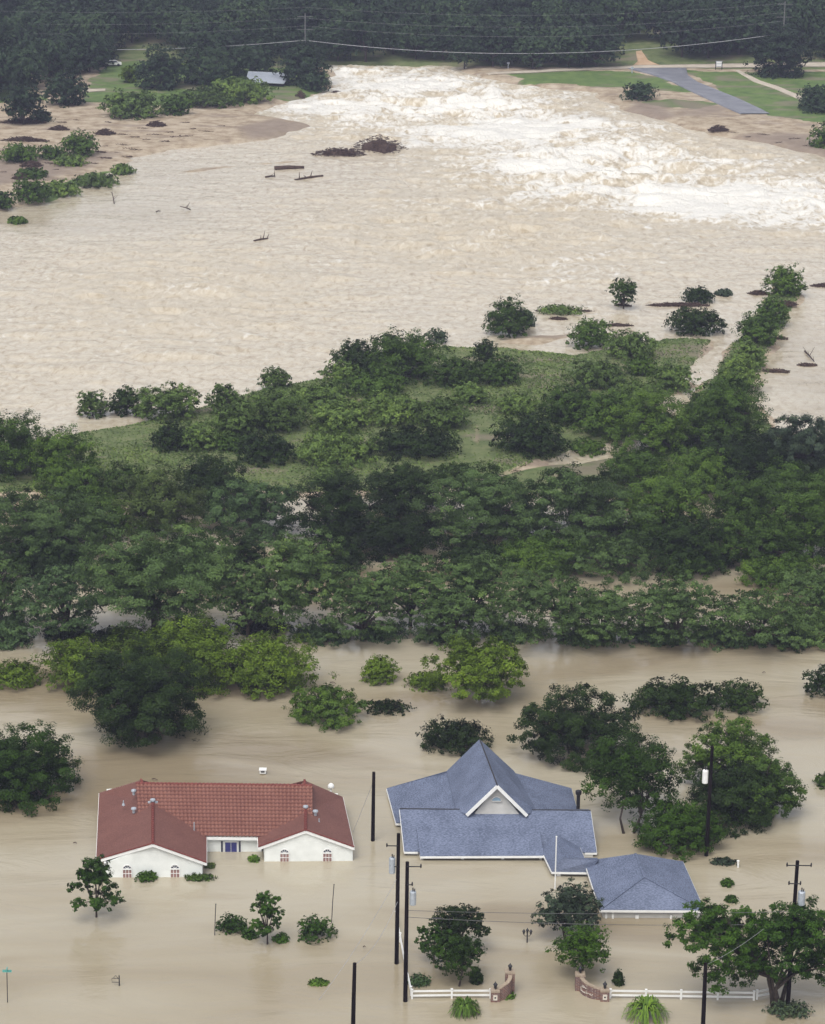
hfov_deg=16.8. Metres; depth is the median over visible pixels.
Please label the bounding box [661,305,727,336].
bush
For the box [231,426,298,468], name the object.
bush
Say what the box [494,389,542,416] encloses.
bush
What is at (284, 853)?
window
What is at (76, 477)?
tree
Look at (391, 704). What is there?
bush
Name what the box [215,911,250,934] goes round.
bush
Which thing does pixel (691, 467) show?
tree
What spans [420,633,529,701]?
tree
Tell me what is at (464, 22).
woodland tree
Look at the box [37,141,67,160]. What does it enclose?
bush
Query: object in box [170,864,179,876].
window
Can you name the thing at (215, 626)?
bush
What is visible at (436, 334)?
bush
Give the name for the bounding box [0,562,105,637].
tree
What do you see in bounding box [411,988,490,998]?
rail fence
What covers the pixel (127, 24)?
power line
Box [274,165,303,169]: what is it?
driftwood log
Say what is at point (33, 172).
bush
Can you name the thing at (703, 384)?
bush
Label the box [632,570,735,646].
tree
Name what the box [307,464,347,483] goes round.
bush
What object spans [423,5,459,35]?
woodland tree
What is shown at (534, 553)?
tree
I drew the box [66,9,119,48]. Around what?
woodland tree
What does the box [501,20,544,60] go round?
woodland tree
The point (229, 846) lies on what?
door
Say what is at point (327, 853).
window
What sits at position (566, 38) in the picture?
woodland tree
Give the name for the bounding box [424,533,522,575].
tree
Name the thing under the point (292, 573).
tree
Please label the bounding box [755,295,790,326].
bush
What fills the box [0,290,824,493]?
grass
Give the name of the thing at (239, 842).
side window
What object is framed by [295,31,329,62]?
woodland tree
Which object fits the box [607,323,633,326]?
brush pile
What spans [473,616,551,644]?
bush
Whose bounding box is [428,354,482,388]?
bush
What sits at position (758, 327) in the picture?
bush
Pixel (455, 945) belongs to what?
tree
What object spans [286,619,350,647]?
bush
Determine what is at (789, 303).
brush pile
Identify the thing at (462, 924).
tree
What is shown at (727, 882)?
bush
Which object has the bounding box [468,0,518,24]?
woodland tree
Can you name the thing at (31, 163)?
brush pile
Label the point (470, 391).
bush
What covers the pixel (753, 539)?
tree
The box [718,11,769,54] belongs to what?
woodland tree
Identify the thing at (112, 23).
woodland tree
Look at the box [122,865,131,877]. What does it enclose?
window
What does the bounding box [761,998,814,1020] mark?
bush
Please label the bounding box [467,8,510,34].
woodland tree
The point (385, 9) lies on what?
woodland tree
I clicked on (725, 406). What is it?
tree
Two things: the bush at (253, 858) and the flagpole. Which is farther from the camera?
the bush at (253, 858)
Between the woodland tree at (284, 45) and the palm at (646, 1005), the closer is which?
the palm at (646, 1005)
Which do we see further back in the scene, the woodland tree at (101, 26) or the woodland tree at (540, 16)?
the woodland tree at (540, 16)
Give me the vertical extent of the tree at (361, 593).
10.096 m
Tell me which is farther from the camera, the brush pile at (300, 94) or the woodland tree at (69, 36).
the woodland tree at (69, 36)
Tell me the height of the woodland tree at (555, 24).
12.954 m
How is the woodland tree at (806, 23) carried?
on the ground at (786, 123)
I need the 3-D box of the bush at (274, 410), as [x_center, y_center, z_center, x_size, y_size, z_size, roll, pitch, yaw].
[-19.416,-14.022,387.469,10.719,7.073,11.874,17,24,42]
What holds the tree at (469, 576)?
in the flood water
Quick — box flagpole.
[554,836,556,888]
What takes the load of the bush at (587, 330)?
on the ground at (786, 123)
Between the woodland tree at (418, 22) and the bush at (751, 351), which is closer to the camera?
the bush at (751, 351)
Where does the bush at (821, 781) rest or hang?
on the flood water
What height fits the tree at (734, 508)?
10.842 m
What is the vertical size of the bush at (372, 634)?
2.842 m
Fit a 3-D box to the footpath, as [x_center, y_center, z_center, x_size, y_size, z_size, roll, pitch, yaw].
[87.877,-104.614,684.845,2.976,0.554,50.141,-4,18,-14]
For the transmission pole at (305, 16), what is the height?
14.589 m
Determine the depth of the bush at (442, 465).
367.64 m
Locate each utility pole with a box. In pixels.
[351,962,355,1023]
[371,772,374,841]
[386,833,399,964]
[403,861,421,1001]
[701,962,706,1023]
[702,746,713,856]
[786,860,811,1005]
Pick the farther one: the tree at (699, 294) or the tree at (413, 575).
the tree at (699, 294)
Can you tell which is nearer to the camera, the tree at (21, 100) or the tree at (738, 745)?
the tree at (738, 745)
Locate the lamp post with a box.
[522,928,532,942]
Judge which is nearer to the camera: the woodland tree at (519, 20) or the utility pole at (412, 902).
the utility pole at (412, 902)
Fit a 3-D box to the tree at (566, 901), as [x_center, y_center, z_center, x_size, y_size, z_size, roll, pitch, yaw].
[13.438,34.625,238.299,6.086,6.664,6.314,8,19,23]
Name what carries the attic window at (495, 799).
in the house at (439, 816)
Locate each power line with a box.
[14,7,300,12]
[66,18,298,24]
[115,40,304,49]
[305,35,769,53]
[308,3,780,14]
[310,12,784,26]
[312,21,777,36]
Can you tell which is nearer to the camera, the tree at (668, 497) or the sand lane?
the tree at (668, 497)
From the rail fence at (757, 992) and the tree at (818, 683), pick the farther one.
the tree at (818, 683)
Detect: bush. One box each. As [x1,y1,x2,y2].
[0,191,16,208]
[0,612,42,650]
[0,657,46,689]
[7,176,58,203]
[7,215,27,224]
[12,166,48,179]
[26,109,55,121]
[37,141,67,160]
[37,620,95,643]
[46,178,82,197]
[50,151,90,166]
[71,170,119,188]
[75,625,158,649]
[95,87,165,120]
[109,163,137,175]
[128,381,202,422]
[134,870,158,882]
[147,419,196,453]
[171,418,221,452]
[173,624,230,641]
[183,872,217,881]
[203,400,262,441]
[204,862,215,868]
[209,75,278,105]
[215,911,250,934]
[218,615,294,636]
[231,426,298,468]
[233,385,312,435]
[241,927,260,939]
[247,854,259,862]
[256,365,292,388]
[271,931,289,943]
[286,381,359,408]
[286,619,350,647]
[292,426,380,470]
[297,913,338,944]
[301,398,376,432]
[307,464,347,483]
[307,977,329,986]
[313,359,361,382]
[329,338,377,373]
[333,368,409,397]
[347,390,425,426]
[351,619,410,644]
[364,324,454,386]
[364,698,417,715]
[367,422,463,461]
[403,669,448,691]
[404,622,479,645]
[409,972,431,987]
[411,391,470,430]
[424,327,449,345]
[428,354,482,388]
[429,461,481,481]
[449,379,492,405]
[468,351,524,387]
[468,966,483,985]
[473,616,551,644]
[481,294,536,338]
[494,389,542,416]
[505,991,515,999]
[526,309,536,326]
[536,303,586,314]
[538,382,598,426]
[546,625,629,647]
[560,357,636,389]
[565,315,618,350]
[566,385,644,441]
[568,437,609,457]
[602,327,657,362]
[606,378,663,406]
[611,968,624,986]
[614,620,693,647]
[622,355,658,375]
[646,361,700,392]
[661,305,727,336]
[682,619,759,652]
[692,376,745,413]
[709,856,736,866]
[713,288,732,296]
[717,351,768,392]
[719,877,734,887]
[723,894,738,902]
[730,310,784,346]
[732,336,768,369]
[744,625,824,653]
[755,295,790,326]
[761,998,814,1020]
[812,771,824,789]
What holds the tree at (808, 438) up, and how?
on the ground at (786, 123)
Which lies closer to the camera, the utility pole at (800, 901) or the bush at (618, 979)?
the utility pole at (800, 901)
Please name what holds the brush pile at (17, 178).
on the ground at (786, 123)
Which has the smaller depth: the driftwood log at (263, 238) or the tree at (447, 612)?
the tree at (447, 612)
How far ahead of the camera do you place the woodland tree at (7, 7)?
734.19 m
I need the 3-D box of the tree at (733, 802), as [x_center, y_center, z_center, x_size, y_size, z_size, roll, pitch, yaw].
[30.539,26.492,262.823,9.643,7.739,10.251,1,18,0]
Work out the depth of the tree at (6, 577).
308.11 m
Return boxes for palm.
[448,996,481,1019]
[621,994,671,1023]
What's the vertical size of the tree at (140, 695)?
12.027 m
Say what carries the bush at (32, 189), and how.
on the ground at (786, 123)
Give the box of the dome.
[328,783,333,791]
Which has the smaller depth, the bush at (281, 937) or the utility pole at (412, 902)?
the utility pole at (412, 902)
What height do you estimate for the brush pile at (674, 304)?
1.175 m
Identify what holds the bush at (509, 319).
on the ground at (786, 123)
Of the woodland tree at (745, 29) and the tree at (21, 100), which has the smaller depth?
the tree at (21, 100)
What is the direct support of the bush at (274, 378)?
on the ground at (786, 123)
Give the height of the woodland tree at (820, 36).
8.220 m
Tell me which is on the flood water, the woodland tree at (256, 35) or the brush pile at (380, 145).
the brush pile at (380, 145)
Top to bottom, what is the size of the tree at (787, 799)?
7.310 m
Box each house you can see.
[96,778,354,877]
[386,738,597,875]
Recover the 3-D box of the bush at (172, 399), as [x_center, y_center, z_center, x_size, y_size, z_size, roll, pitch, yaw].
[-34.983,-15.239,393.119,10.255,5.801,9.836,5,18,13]
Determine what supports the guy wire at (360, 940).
attached to the utility pole at (392, 866)
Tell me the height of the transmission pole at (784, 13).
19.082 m
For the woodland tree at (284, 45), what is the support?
on the ground at (786, 123)
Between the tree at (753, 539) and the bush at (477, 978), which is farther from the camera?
the tree at (753, 539)
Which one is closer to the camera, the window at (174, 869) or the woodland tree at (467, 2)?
the window at (174, 869)
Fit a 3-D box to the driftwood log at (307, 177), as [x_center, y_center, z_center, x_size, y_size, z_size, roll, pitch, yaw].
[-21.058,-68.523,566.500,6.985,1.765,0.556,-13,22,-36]
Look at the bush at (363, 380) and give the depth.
405.17 m
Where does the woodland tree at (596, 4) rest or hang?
on the ground at (786, 123)
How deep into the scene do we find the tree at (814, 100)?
647.77 m
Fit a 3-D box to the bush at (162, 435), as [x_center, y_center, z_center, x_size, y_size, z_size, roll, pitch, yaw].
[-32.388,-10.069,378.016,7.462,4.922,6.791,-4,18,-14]
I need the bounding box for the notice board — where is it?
[715,61,722,69]
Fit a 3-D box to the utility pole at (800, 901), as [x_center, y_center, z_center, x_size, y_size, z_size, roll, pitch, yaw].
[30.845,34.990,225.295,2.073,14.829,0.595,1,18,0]
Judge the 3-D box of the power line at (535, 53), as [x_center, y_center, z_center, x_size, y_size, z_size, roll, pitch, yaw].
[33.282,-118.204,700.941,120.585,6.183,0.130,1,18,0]
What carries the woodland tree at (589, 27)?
on the ground at (786, 123)
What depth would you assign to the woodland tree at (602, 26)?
722.12 m
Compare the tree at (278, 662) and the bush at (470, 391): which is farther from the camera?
the bush at (470, 391)
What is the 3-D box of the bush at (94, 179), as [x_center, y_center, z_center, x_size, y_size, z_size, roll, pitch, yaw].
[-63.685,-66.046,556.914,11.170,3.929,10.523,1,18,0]
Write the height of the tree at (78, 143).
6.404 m
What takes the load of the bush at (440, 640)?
on the flood water
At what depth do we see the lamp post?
237.92 m
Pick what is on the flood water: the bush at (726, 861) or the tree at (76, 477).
the bush at (726, 861)
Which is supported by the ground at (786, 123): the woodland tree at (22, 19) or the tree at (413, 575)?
the woodland tree at (22, 19)
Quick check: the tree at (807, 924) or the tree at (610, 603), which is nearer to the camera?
the tree at (807, 924)
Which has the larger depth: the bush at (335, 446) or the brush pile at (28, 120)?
the brush pile at (28, 120)
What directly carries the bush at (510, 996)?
on the flood water
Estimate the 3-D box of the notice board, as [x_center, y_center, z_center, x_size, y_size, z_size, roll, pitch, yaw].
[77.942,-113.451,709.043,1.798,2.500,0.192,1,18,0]
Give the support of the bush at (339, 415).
on the ground at (786, 123)
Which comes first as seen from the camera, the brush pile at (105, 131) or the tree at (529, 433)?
the tree at (529, 433)
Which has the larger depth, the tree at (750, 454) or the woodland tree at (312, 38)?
the woodland tree at (312, 38)
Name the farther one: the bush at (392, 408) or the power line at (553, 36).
the power line at (553, 36)
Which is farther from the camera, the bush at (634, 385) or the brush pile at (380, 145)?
the brush pile at (380, 145)
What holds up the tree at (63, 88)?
on the ground at (786, 123)
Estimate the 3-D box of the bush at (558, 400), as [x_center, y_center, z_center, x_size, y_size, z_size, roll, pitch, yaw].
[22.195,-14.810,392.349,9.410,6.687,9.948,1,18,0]
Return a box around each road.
[477,62,824,77]
[629,68,769,113]
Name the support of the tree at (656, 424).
on the ground at (786, 123)
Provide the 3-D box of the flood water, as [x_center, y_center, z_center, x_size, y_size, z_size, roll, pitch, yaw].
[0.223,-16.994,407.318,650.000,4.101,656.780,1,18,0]
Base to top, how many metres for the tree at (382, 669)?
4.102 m
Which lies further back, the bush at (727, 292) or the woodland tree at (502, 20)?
the woodland tree at (502, 20)
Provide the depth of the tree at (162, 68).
666.54 m
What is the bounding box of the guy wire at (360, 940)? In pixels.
[320,884,393,997]
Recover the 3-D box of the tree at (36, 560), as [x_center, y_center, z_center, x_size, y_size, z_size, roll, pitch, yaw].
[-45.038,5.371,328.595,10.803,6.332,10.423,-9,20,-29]
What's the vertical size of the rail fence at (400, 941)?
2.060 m
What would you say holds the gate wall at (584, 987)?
on the flood water
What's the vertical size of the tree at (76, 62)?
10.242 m
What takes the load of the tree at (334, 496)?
on the flood water
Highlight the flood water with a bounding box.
[0,64,824,1023]
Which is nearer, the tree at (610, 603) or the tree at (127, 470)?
the tree at (610, 603)
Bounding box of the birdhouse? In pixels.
[259,768,266,773]
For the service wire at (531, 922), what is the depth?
225.34 m
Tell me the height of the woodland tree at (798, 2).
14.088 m
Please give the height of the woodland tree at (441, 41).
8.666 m
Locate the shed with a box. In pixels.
[247,71,286,86]
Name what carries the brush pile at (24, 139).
on the ground at (786, 123)
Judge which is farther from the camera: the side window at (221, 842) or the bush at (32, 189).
the bush at (32, 189)
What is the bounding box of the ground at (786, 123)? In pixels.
[0,1,824,498]
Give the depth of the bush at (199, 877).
249.25 m
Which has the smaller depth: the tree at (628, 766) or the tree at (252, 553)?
the tree at (628, 766)
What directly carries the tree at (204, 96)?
on the ground at (786, 123)
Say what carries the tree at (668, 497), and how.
on the flood water
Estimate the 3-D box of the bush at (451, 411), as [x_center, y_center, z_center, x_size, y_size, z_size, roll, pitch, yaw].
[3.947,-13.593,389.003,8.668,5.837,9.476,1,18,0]
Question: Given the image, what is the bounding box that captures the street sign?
[2,967,11,1002]
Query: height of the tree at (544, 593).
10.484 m
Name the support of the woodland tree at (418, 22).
on the ground at (786, 123)
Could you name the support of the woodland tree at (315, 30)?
on the ground at (786, 123)
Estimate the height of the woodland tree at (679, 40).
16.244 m
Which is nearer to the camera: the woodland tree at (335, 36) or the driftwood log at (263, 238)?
the driftwood log at (263, 238)
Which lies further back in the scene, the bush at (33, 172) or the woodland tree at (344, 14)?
the woodland tree at (344, 14)
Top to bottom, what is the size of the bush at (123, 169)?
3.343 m
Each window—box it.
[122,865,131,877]
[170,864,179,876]
[220,841,223,851]
[238,841,240,851]
[280,849,288,860]
[323,848,331,860]
[491,796,501,801]
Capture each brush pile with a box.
[0,117,45,123]
[1,136,49,141]
[10,173,28,179]
[19,160,42,167]
[47,125,69,130]
[95,128,115,135]
[145,120,165,126]
[294,90,305,98]
[310,147,365,156]
[350,134,408,153]
[535,309,591,311]
[546,316,567,319]
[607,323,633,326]
[614,303,631,306]
[647,302,709,306]
[708,124,729,132]
[746,290,770,295]
[762,368,789,372]
[780,300,798,306]
[796,362,817,366]
[809,282,824,287]
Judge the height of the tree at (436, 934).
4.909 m
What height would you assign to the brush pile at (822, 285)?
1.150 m
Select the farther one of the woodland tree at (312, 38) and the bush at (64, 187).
the woodland tree at (312, 38)
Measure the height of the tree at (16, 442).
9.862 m
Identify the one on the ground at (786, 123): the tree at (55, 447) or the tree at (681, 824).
the tree at (55, 447)
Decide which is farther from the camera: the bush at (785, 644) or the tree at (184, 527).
the tree at (184, 527)
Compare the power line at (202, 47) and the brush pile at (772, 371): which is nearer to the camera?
the brush pile at (772, 371)
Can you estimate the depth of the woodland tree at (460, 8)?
736.81 m
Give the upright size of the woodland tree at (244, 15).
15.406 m
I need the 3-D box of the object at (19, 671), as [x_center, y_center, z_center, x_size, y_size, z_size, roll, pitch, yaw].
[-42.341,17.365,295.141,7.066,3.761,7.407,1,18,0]
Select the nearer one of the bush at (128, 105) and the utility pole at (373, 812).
the utility pole at (373, 812)
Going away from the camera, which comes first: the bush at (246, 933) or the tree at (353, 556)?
the bush at (246, 933)
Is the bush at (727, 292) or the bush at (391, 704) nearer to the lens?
the bush at (391, 704)
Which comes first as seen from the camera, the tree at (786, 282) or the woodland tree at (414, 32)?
the tree at (786, 282)
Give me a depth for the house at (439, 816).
257.57 m
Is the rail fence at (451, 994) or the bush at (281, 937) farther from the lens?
the bush at (281, 937)
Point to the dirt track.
(642, 59)
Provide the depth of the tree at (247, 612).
306.42 m
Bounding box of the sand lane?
[87,88,104,92]
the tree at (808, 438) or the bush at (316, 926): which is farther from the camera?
the tree at (808, 438)
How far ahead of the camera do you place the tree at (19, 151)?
574.73 m
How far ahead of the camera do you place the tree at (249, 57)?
688.56 m
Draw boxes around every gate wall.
[490,963,514,1001]
[575,965,609,1001]
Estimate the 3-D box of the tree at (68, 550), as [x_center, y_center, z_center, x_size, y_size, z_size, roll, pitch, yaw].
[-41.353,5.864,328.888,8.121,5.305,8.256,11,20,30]
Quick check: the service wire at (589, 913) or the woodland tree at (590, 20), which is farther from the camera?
the woodland tree at (590, 20)
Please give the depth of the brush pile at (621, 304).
462.85 m
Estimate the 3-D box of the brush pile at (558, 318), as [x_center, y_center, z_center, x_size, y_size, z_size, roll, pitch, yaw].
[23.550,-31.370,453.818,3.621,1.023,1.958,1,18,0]
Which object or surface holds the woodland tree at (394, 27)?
on the ground at (786, 123)
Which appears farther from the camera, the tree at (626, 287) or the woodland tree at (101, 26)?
the woodland tree at (101, 26)
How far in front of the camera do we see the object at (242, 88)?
650.20 m
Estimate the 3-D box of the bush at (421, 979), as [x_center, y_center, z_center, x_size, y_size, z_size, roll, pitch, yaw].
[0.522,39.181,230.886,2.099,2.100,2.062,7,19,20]
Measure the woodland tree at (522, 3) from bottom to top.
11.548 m
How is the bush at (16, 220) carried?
on the flood water
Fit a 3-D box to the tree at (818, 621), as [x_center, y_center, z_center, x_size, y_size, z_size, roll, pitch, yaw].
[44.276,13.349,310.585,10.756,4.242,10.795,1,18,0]
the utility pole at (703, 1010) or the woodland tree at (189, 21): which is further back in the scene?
the woodland tree at (189, 21)
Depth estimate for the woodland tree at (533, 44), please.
704.44 m
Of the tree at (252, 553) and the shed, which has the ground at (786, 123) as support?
the shed
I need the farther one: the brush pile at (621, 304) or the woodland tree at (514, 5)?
the woodland tree at (514, 5)
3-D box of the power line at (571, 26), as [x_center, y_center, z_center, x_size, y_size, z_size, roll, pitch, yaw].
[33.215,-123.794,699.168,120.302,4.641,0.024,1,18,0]
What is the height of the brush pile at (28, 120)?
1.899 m
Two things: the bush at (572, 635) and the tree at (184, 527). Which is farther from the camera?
the tree at (184, 527)
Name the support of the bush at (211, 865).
on the flood water
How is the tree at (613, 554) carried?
on the flood water
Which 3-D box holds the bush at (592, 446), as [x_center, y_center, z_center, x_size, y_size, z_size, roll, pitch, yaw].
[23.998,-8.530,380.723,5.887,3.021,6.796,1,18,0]
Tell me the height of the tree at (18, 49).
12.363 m
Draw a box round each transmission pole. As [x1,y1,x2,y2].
[297,13,312,41]
[783,1,792,29]
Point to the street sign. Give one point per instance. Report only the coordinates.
(6, 970)
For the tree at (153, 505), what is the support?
on the flood water
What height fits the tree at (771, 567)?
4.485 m
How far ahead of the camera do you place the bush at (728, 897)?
246.39 m
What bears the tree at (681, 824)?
in the flood water
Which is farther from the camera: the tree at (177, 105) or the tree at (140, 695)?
the tree at (177, 105)
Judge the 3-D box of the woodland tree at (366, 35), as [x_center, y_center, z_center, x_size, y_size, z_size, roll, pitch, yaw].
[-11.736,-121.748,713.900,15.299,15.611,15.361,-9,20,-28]
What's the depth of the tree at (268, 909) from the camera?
236.09 m
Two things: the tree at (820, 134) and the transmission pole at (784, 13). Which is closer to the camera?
the tree at (820, 134)
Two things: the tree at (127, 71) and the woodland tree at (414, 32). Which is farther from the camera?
the woodland tree at (414, 32)
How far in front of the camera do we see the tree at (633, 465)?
363.52 m
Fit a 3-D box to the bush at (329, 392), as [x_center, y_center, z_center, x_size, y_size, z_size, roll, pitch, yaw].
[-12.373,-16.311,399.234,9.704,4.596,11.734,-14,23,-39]
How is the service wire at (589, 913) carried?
attached to the utility pole at (412, 902)
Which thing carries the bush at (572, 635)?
on the flood water
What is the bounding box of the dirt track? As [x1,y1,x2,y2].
[633,50,658,65]
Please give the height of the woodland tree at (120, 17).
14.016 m
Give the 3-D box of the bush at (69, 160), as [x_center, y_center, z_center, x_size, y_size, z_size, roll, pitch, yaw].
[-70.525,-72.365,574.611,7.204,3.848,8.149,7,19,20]
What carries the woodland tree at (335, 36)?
on the ground at (786, 123)
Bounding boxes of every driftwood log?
[253,232,268,240]
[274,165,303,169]
[294,172,322,179]
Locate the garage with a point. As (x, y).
(636, 886)
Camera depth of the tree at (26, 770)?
264.59 m
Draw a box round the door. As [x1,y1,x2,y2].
[224,841,237,851]
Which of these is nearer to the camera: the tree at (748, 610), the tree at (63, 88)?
the tree at (748, 610)
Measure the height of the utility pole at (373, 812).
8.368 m
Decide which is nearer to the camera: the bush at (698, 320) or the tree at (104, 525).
the tree at (104, 525)
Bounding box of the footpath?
[735,70,800,98]
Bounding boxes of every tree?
[0,0,29,17]
[0,39,42,90]
[0,81,46,124]
[0,141,42,162]
[0,408,45,482]
[0,484,120,563]
[0,531,81,582]
[0,551,33,622]
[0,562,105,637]
[0,719,83,816]
[2,8,48,40]
[22,423,104,487]
[30,457,112,503]
[30,632,123,697]
[35,537,95,580]
[42,70,90,107]
[43,38,89,75]
[56,27,110,64]
[57,128,100,157]
[64,487,131,542]
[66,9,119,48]
[66,630,221,748]
[66,853,126,917]
[67,523,240,631]
[70,4,124,46]
[71,31,111,72]
[76,2,135,47]
[76,389,108,418]
[90,32,120,66]
[93,459,165,505]
[94,546,151,585]
[101,616,193,679]
[104,384,144,417]
[106,459,208,542]
[118,65,137,82]
[132,42,188,90]
[134,519,246,588]
[146,609,264,700]
[158,91,192,115]
[164,451,255,511]
[169,10,218,57]
[176,41,234,86]
[177,83,239,108]
[194,478,302,543]
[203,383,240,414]
[208,0,271,33]
[208,560,282,636]
[212,623,339,699]
[222,530,269,576]
[223,37,277,76]
[235,26,273,52]
[241,528,349,629]
[249,890,285,944]
[271,31,303,59]
[271,37,332,85]
[281,683,372,732]
[282,0,331,38]
[285,464,386,548]
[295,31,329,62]
[297,70,331,91]
[298,26,326,54]
[302,535,374,579]
[311,564,418,640]
[317,28,359,60]
[321,494,452,565]
[325,0,364,20]
[326,6,375,45]
[337,6,397,61]
[352,0,406,45]
[359,654,401,685]
[360,459,443,514]
[363,553,454,627]
[375,18,411,53]
[385,0,434,15]
[392,19,434,58]
[396,9,439,44]
[399,460,552,548]
[403,0,443,16]
[405,20,434,52]
[409,588,502,644]
[414,922,452,963]
[415,714,493,756]
[420,30,462,59]
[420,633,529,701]
[422,549,518,625]
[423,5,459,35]
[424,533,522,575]
[424,926,487,986]
[428,0,478,34]
[428,903,491,940]
[439,12,483,44]
[445,34,484,68]
[450,0,482,15]
[464,17,519,66]
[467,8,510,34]
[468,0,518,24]
[470,336,498,363]
[487,411,573,460]
[488,14,531,26]
[488,531,594,586]
[488,564,601,644]
[499,461,660,545]
[501,0,530,12]
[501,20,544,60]
[506,0,546,11]
[506,682,645,772]
[508,14,533,27]
[509,33,558,68]
[530,877,604,937]
[531,0,578,28]
[534,0,584,27]
[537,29,560,61]
[538,11,581,33]
[542,24,597,67]
[545,920,611,972]
[548,526,663,585]
[553,583,660,648]
[561,3,606,30]
[569,26,627,66]
[570,23,603,62]
[575,722,687,833]
[588,0,644,31]
[590,0,648,38]
[592,21,624,47]
[596,446,672,492]
[604,277,636,308]
[609,381,697,456]
[609,458,723,544]
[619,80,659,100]
[619,674,720,721]
[627,792,729,862]
[631,509,736,581]
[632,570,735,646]
[651,444,741,501]
[654,0,708,56]
[658,551,727,580]
[662,897,786,1005]
[670,365,773,447]
[675,711,787,785]
[679,285,716,303]
[680,4,737,57]
[682,752,779,838]
[688,427,790,484]
[695,467,788,553]
[700,589,812,645]
[703,677,769,715]
[707,507,812,576]
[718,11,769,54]
[722,757,807,826]
[725,894,824,1006]
[727,456,824,514]
[734,552,823,596]
[743,23,815,79]
[757,467,824,568]
[760,263,807,295]
[760,412,824,481]
[764,566,824,618]
[770,0,823,43]
[771,606,824,650]
[772,0,824,45]
[796,83,824,113]
[801,664,824,696]
[805,121,824,148]
[807,29,824,57]
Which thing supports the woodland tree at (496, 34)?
on the ground at (786, 123)
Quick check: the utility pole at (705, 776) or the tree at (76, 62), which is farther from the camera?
the tree at (76, 62)
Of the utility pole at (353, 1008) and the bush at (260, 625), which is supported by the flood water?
the bush at (260, 625)
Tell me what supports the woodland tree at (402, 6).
on the ground at (786, 123)
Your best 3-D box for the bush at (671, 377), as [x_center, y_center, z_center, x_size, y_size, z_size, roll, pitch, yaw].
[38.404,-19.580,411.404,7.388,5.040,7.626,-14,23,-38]
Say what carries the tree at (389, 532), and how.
on the flood water
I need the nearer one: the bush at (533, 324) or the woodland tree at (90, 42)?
the bush at (533, 324)
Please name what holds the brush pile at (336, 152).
on the flood water
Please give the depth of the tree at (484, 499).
339.96 m
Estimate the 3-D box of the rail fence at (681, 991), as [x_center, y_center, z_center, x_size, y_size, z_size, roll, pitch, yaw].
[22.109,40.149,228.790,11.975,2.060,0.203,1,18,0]
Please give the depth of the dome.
266.37 m
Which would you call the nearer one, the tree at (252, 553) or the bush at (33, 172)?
the tree at (252, 553)
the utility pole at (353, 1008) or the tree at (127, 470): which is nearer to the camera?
the utility pole at (353, 1008)
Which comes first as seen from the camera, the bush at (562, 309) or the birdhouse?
the birdhouse
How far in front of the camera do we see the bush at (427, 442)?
375.10 m
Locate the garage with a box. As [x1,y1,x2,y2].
[586,853,704,918]
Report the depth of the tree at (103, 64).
700.80 m
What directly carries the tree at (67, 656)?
in the flood water
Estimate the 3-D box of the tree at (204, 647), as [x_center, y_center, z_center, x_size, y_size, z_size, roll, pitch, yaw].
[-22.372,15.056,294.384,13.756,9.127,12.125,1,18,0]
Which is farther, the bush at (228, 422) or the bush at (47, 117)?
the bush at (47, 117)
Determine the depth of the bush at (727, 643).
308.29 m
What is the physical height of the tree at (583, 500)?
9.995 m
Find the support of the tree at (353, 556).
in the flood water
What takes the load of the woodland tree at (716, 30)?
on the ground at (786, 123)
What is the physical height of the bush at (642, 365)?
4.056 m
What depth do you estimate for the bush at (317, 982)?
230.29 m
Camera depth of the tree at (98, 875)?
239.52 m
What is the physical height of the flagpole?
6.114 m
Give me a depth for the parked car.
701.49 m
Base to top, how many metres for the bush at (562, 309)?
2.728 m
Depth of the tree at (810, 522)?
334.85 m
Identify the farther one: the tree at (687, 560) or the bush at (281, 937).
the tree at (687, 560)
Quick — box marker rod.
[331,884,334,922]
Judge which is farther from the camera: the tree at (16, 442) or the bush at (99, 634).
the tree at (16, 442)
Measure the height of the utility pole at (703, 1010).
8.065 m
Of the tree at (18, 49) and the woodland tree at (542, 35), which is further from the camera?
the woodland tree at (542, 35)
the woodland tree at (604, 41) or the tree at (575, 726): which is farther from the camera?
the woodland tree at (604, 41)
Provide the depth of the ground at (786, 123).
623.83 m
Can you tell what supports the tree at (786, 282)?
on the ground at (786, 123)
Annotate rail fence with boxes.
[399,929,411,995]
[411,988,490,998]
[609,988,755,1000]
[756,988,768,999]
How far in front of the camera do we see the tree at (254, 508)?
342.23 m
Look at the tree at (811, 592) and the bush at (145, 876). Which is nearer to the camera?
the bush at (145, 876)
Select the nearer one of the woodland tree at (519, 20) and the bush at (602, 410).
the bush at (602, 410)
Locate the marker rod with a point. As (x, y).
(332, 902)
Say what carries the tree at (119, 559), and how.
in the flood water
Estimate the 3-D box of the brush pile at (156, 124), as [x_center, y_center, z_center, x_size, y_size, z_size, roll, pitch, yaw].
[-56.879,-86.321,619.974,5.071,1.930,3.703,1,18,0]
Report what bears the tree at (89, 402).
in the flood water
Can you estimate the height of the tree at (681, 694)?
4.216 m
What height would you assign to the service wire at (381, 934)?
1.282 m
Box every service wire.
[356,904,396,963]
[409,910,786,913]
[409,917,758,924]
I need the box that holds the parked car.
[105,60,121,65]
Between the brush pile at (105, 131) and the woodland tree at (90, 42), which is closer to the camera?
the brush pile at (105, 131)
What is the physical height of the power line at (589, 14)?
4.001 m
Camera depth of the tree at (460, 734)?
278.65 m
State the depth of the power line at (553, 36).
700.31 m
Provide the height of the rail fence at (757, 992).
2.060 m
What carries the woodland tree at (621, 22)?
on the ground at (786, 123)
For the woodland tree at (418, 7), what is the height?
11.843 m

